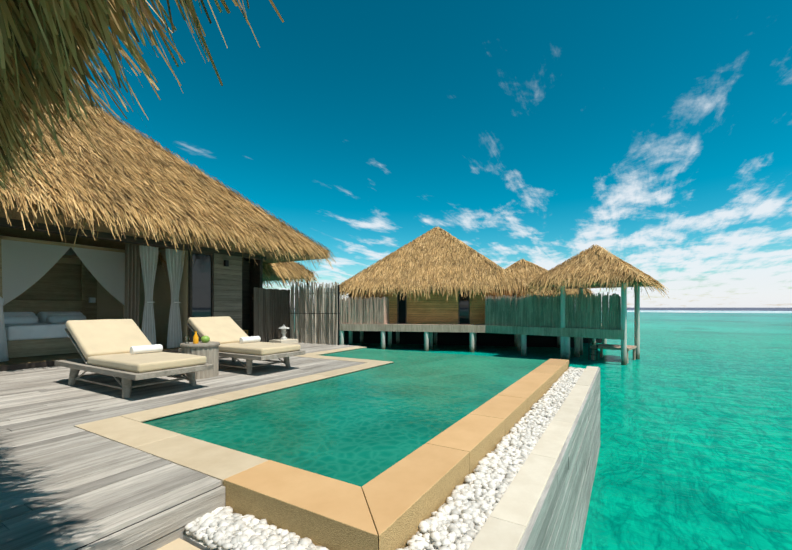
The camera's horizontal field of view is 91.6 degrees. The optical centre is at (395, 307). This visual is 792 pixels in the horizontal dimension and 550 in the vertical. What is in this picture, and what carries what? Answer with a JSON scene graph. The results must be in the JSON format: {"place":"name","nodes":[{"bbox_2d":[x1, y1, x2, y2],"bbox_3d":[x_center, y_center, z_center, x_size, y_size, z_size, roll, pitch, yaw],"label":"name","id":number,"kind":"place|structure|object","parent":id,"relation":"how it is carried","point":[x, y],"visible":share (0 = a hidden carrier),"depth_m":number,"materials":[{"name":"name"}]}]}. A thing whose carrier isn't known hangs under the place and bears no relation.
{"place":"outdoors","nodes":[
{"label":"outdoors","id":0,"kind":"place"},
{"bbox_2d":[75,486,219,549],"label":"deck edge","id":1,"kind":"object","parent":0,"point":[144,519],"visible":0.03,"depth_m":2.10,"materials":[{"name":"black wood"}]},
{"bbox_2d":[0,342,363,549],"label":"deck","id":2,"kind":"structure","parent":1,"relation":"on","point":[65,484],"depth_m":2.72,"materials":[{"name":"grey wood"}]},
{"bbox_2d":[0,349,180,370],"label":"threshold","id":3,"kind":"object","parent":2,"relation":"on","point":[26,366],"depth_m":7.11,"materials":[{"name":"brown wood"}]},
{"bbox_2d":[57,248,187,345],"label":"bedroom walls","id":4,"kind":"structure","parent":2,"relation":"on","point":[109,306],"depth_m":10.51,"materials":[{"name":"brown wood"}]},
{"bbox_2d":[0,217,266,336],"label":"roof beam","id":5,"kind":"structure","parent":4,"relation":"on","point":[252,274],"depth_m":10.02,"materials":[{"name":"wood"}]},
{"bbox_2d":[13,263,96,319],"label":"wall","id":6,"kind":"structure","parent":5,"relation":"attached to","point":[59,282],"depth_m":10.25,"materials":[{"name":"brown wood"}]},
{"bbox_2d":[0,345,180,365],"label":"floor","id":7,"kind":"structure","parent":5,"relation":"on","point":[30,359],"depth_m":7.73,"materials":[{"name":"grey wood"}]},
{"bbox_2d":[0,297,8,361],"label":"canopy net bundles","id":8,"kind":"object","parent":7,"relation":"on","point":[3,349],"visible":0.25,"depth_m":7.33},
{"bbox_2d":[0,236,124,357],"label":"bed frame","id":9,"kind":"object","parent":7,"relation":"on","point":[29,348],"visible":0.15,"depth_m":8.42,"materials":[{"name":"brown wood"}]},
{"bbox_2d":[5,322,68,340],"bbox_3d":[-8.055,0.514,8.922,2.000,0.300,1.870,0,0,31],"label":"mattress","id":10,"kind":"object","parent":9,"relation":"on","point":[29,331],"visible":0.4,"depth_m":8.01,"materials":[{"name":"fabric"}]},
{"bbox_2d":[4,311,85,323],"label":"pillows","id":11,"kind":"object","parent":10,"relation":"on","point":[31,317],"visible":0.85,"depth_m":9.17,"materials":[{"name":"fabric"}]},
{"bbox_2d":[0,235,124,305],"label":"canopy nets","id":12,"kind":"object","parent":9,"relation":"attached to","point":[26,266],"visible":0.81,"depth_m":7.91},
{"bbox_2d":[124,244,139,326],"bbox_3d":[-6.096,-0.221,8.890,0.080,2.470,0.300,0,0,31],"label":"curtain","id":13,"kind":"object","parent":7,"relation":"on","point":[132,269],"visible":0.69,"depth_m":8.91,"materials":[{"name":"fabric"}]},
{"bbox_2d":[89,298,95,302],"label":"bedside lamp shades","id":14,"kind":"object","parent":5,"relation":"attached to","point":[92,300],"visible":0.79,"depth_m":10.70,"materials":[{"name":"fabric"}]},
{"bbox_2d":[0,100,327,262],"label":"roof base","id":15,"kind":"object","parent":5,"relation":"on","point":[23,233],"visible":0.17,"depth_m":8.55,"materials":[{"name":"beige wicker"}]},
{"bbox_2d":[0,75,335,270],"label":"thatched roof","id":16,"kind":"structure","parent":15,"relation":"attached to","point":[193,222],"depth_m":8.70,"materials":[{"name":"beige wicker"}]},
{"bbox_2d":[55,328,213,398],"bbox_3d":[-3.809,0.722,5.548,2.350,0.827,1.000,0,0,31],"label":"lounger frame","id":17,"kind":"object","parent":2,"relation":"on","point":[75,366],"visible":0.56,"depth_m":5.12,"materials":[{"name":"grey wood"}]},
{"bbox_2d":[66,319,206,372],"bbox_3d":[-3.748,0.489,5.513,2.114,0.606,0.898,0,0,31],"label":"lounger cushion","id":18,"kind":"object","parent":17,"relation":"on","point":[108,343],"visible":0.88,"depth_m":5.51,"materials":[{"name":"beige fabric"}]},
{"bbox_2d":[130,344,162,353],"bbox_3d":[-3.672,0.615,5.670,0.120,0.120,0.410,0,0,31],"label":"lounger towel","id":19,"kind":"object","parent":18,"relation":"on","point":[142,349],"visible":0.98,"depth_m":5.62,"materials":[{"name":"white fabric"}]},
{"bbox_2d":[180,341,219,378],"bbox_3d":[-3.198,0.852,6.290,0.590,0.544,0.590,0,0,31],"label":"side table","id":20,"kind":"object","parent":2,"relation":"on","point":[209,350],"visible":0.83,"depth_m":6.11,"materials":[{"name":"grey wood"}]},
{"bbox_2d":[193,331,198,343],"bbox_3d":[-3.215,0.478,6.184,0.078,0.200,0.080,0,0,31],"label":"juice bottle","id":21,"kind":"object","parent":20,"relation":"on","point":[195,339],"visible":1,"depth_m":6.16,"materials":[{"name":"orange glass"}]},
{"bbox_2d":[201,336,209,342],"bbox_3d":[-3.136,0.523,6.335,0.136,0.120,0.140,0,0,31],"label":"coconut","id":22,"kind":"object","parent":20,"relation":"on","point":[205,339],"visible":0.9,"depth_m":6.29,"materials":[{"name":"green"}]},
{"bbox_2d":[213,255,240,326],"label":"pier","id":23,"kind":"structure","parent":2,"relation":"on","point":[227,290],"depth_m":10.67,"materials":[{"name":"wood"}]},
{"bbox_2d":[213,253,241,328],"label":"wall","id":24,"kind":"structure","parent":2,"relation":"on","point":[231,300],"depth_m":10.67,"materials":[{"name":"wood"}]},
{"bbox_2d":[188,250,212,341],"bbox_3d":[-5.094,-0.166,10.062,0.080,2.580,0.640,0,0,31],"label":"glass door frame","id":25,"kind":"object","parent":24,"relation":"attached to","point":[190,288],"visible":0.56,"depth_m":9.80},
{"bbox_2d":[192,253,210,341],"bbox_3d":[-5.086,-0.166,10.069,0.012,2.460,0.540,0,0,31],"label":"glass door pane","id":26,"kind":"object","parent":25,"relation":"in","point":[201,285],"visible":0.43,"depth_m":10.06,"materials":[{"name":"glass"}]},
{"bbox_2d":[224,260,228,266],"bbox_3d":[-4.656,-1.210,10.558,0.094,0.170,0.100,0,0,31],"label":"wall lamp","id":27,"kind":"object","parent":24,"relation":"attached to","point":[226,263],"visible":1,"depth_m":10.52,"materials":[{"name":"black metal"}]},
{"bbox_2d":[178,324,304,374],"bbox_3d":[-2.922,0.722,7.231,2.350,0.827,1.000,0,0,31],"label":"lounger frame","id":28,"kind":"object","parent":2,"relation":"on","point":[250,358],"visible":0.35,"depth_m":6.62,"materials":[{"name":"grey wood"}]},
{"bbox_2d":[188,316,300,355],"bbox_3d":[-2.862,0.490,7.195,2.119,0.607,0.900,0,0,31],"label":"lounger cushion","id":29,"kind":"object","parent":28,"relation":"on","point":[227,332],"visible":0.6,"depth_m":7.21,"materials":[{"name":"beige fabric"}]},
{"bbox_2d":[239,336,260,342],"bbox_3d":[-2.785,0.615,7.354,0.120,0.120,0.410,0,0,31],"label":"lounger towel","id":30,"kind":"object","parent":29,"relation":"on","point":[250,339],"visible":1,"depth_m":7.30,"materials":[{"name":"white fabric"}]},
{"bbox_2d":[252,287,289,341],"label":"dark fence slats","id":31,"kind":"object","parent":2,"relation":"on","point":[271,311],"visible":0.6,"depth_m":11.89,"materials":[{"name":"grey wood"}]},
{"bbox_2d":[269,338,297,343],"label":"lantern plinth","id":32,"kind":"structure","parent":2,"relation":"on","point":[291,341],"depth_m":11.68,"materials":[{"name":"stone"}]},
{"bbox_2d":[278,325,288,339],"bbox_3d":[-3.455,0.754,11.856,0.340,0.460,0.340,0,0,31],"label":"stone lantern","id":33,"kind":"object","parent":32,"relation":"on","point":[283,328],"visible":1,"depth_m":11.79,"materials":[{"name":"white stone"}]},
{"bbox_2d":[292,285,339,344],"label":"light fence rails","id":34,"kind":"object","parent":2,"relation":"on","point":[331,313],"visible":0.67,"depth_m":11.53,"materials":[{"name":"grey wood"}]},
{"bbox_2d":[290,282,338,344],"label":"fence light sticks","id":35,"kind":"object","parent":34,"relation":"attached to","point":[315,328],"visible":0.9,"depth_m":11.96,"materials":[{"name":"grey wood"}]},
{"bbox_2d":[139,245,184,347],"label":"curtain sheers","id":36,"kind":"object","parent":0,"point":[149,259],"visible":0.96,"depth_m":9.54,"materials":[{"name":"white fabric"}]},
{"bbox_2d":[140,254,312,280],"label":"thatched roof","id":37,"kind":"structure","parent":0,"point":[266,278],"depth_m":14.56,"materials":[{"name":"beige wicker"}]},
{"bbox_2d":[158,252,318,288],"bbox_3d":[-7.178,-2.234,14.565,6.635,3.485,6.574,0,0,31],"label":"thatched roof","id":38,"kind":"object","parent":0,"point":[305,272],"visible":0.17,"depth_m":14.49,"materials":[{"name":"beige wicker"}]},
{"bbox_2d":[69,0,791,307],"label":"sky","id":39,"kind":"structure","parent":0,"point":[656,135],"materials":[{"name":"blue"}]},
{"bbox_2d":[468,366,597,549],"bbox_3d":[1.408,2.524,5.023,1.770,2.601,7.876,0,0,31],"label":"wall cap","id":40,"kind":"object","parent":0,"point":[504,527],"depth_m":2.66,"materials":[{"name":"stone"}]},
{"bbox_2d":[294,308,791,549],"bbox_3d":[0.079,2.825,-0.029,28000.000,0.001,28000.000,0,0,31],"label":"sea water","id":41,"kind":"structure","parent":0,"point":[695,451],"depth_m":8.91,"materials":[{"name":"teal liquid"}]},
{"bbox_2d":[334,331,601,347],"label":"under deck walls","id":42,"kind":"structure","parent":41,"relation":"in","point":[463,338],"depth_m":28.92,"materials":[{"name":"black wood"}]},
{"bbox_2d":[340,331,606,359],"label":"stilts","id":43,"kind":"object","parent":41,"relation":"in","point":[519,342],"visible":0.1,"depth_m":25.45,"materials":[{"name":"wood"}]},
{"bbox_2d":[334,323,623,339],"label":"deck","id":44,"kind":"structure","parent":43,"relation":"on","point":[563,332],"depth_m":23.78,"materials":[{"name":"grey wood"}]},
{"bbox_2d":[351,291,511,323],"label":"wall","id":45,"kind":"structure","parent":44,"relation":"on","point":[442,316],"depth_m":26.16,"materials":[{"name":"brown wood"}]},
{"bbox_2d":[349,290,513,323],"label":"hut trim","id":46,"kind":"structure","parent":45,"relation":"attached to","point":[458,307],"depth_m":26.57,"materials":[{"name":"wood"}]},
{"bbox_2d":[398,291,468,323],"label":"hut windows","id":47,"kind":"structure","parent":45,"relation":"in","point":[463,309],"depth_m":25.82,"materials":[{"name":"black glass"}]},
{"bbox_2d":[340,228,527,293],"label":"thatched roof","id":48,"kind":"structure","parent":45,"relation":"on","point":[518,291],"depth_m":26.65,"materials":[{"name":"beige wicker"}]},
{"bbox_2d":[334,226,532,300],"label":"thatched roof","id":49,"kind":"structure","parent":44,"relation":"on","point":[429,257],"depth_m":26.72,"materials":[{"name":"beige wicker"}]},
{"bbox_2d":[313,292,620,329],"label":"fence sticks","id":50,"kind":"object","parent":44,"relation":"on","point":[497,311],"visible":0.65,"depth_m":21.98,"materials":[{"name":"grey wood"}]},
{"bbox_2d":[517,367,599,549],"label":"retaining wall","id":51,"kind":"structure","parent":41,"relation":"in","point":[557,521],"depth_m":3.72,"materials":[{"name":"grey stone"}]},
{"bbox_2d":[588,338,597,360],"bbox_3d":[10.498,2.525,20.518,0.450,2.400,0.043,0,0,43],"label":"ladder","id":52,"kind":"object","parent":41,"relation":"in","point":[593,349],"visible":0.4,"depth_m":20.48,"materials":[{"name":"wood"}]},
{"bbox_2d":[524,244,667,297],"bbox_3d":[10.745,-1.906,20.910,6.202,3.137,5.668,0,0,43],"label":"thatched roof","id":53,"kind":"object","parent":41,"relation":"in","point":[631,272],"visible":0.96,"depth_m":19.65,"materials":[{"name":"beige wicker"}]},
{"bbox_2d":[561,283,639,364],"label":"wooden posts","id":54,"kind":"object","parent":41,"relation":"in","point":[624,323],"depth_m":20.79,"materials":[{"name":"wood"}]},
{"bbox_2d":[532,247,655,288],"bbox_3d":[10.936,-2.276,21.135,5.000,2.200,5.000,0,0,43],"label":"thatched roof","id":55,"kind":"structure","parent":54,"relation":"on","point":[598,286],"depth_m":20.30,"materials":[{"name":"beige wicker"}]},
{"bbox_2d":[590,344,636,362],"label":"platform","id":56,"kind":"structure","parent":41,"relation":"in","point":[601,347],"depth_m":20.58,"materials":[{"name":"wood"}]},
{"bbox_3d":[1.405,2.779,5.022,1.767,2.090,7.865,0,0,31],"label":"cap wall","id":57,"kind":"object","parent":41,"relation":"in","visible":0},
{"bbox_2d":[157,538,200,549],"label":"kerb cap","id":58,"kind":"structure","parent":57,"relation":"on","point":[178,544],"depth_m":2.15,"materials":[{"name":"beige stone"}]},
{"bbox_3d":[-0.529,1.804,6.667,5.660,1.240,7.040,0,0,31],"label":"pool basin","id":59,"kind":"object","parent":41,"relation":"on","visible":0},
{"bbox_2d":[148,354,393,549],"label":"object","id":60,"kind":"object","parent":59,"relation":"on","point":[275,390],"visible":0.1,"depth_m":4.55,"materials":[{"name":"black"}]},
{"bbox_2d":[74,346,392,485],"bbox_3d":[-1.434,1.197,6.855,2.501,0.155,8.569,0,0,6],"label":"pool coping","id":61,"kind":"object","parent":60,"relation":"on","point":[135,431],"visible":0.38,"depth_m":3.45,"materials":[{"name":"beige stone"}]},
{"bbox_2d":[183,534,408,549],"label":"trough floor","id":62,"kind":"structure","parent":60,"relation":"on","point":[195,542],"depth_m":2.19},
{"bbox_2d":[185,419,549,549],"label":"pebbles","id":63,"kind":"object","parent":62,"relation":"on","point":[458,519],"visible":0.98,"depth_m":2.31,"materials":[{"name":"white stone"}]},
{"bbox_2d":[521,367,584,422],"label":"pebbles","id":64,"kind":"object","parent":62,"relation":"on","point":[546,407],"visible":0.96,"depth_m":5.39,"materials":[{"name":"white stone"}]},
{"bbox_2d":[224,359,568,549],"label":"pool edge","id":65,"kind":"object","parent":60,"relation":"on","point":[402,499],"visible":0.81,"depth_m":2.42,"materials":[{"name":"beige stone"}]},
{"bbox_2d":[145,348,546,487],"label":"pool water","id":66,"kind":"structure","parent":59,"relation":"on","point":[361,428],"depth_m":4.16,"materials":[{"name":"teal liquid"}]},
{"bbox_2d":[509,260,588,296],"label":"thatched roof","id":67,"kind":"structure","parent":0,"point":[533,277],"depth_m":33.05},
{"bbox_2d":[505,258,593,296],"bbox_3d":[11.452,-2.333,34.878,10.686,4.375,10.033,0,0,13],"label":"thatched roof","id":68,"kind":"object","parent":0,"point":[524,277],"visible":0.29,"depth_m":32.97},
{"bbox_3d":[-2.983,-3.393,-0.530,10.300,4.396,5.000,0,0,36],"label":"roof base","id":69,"kind":"object","parent":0,"visible":0},
{"bbox_2d":[0,0,283,205],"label":"thatched roof","id":70,"kind":"structure","parent":69,"relation":"attached to","point":[49,45],"depth_m":1.37,"materials":[{"name":"beige wicker"}]}
]}

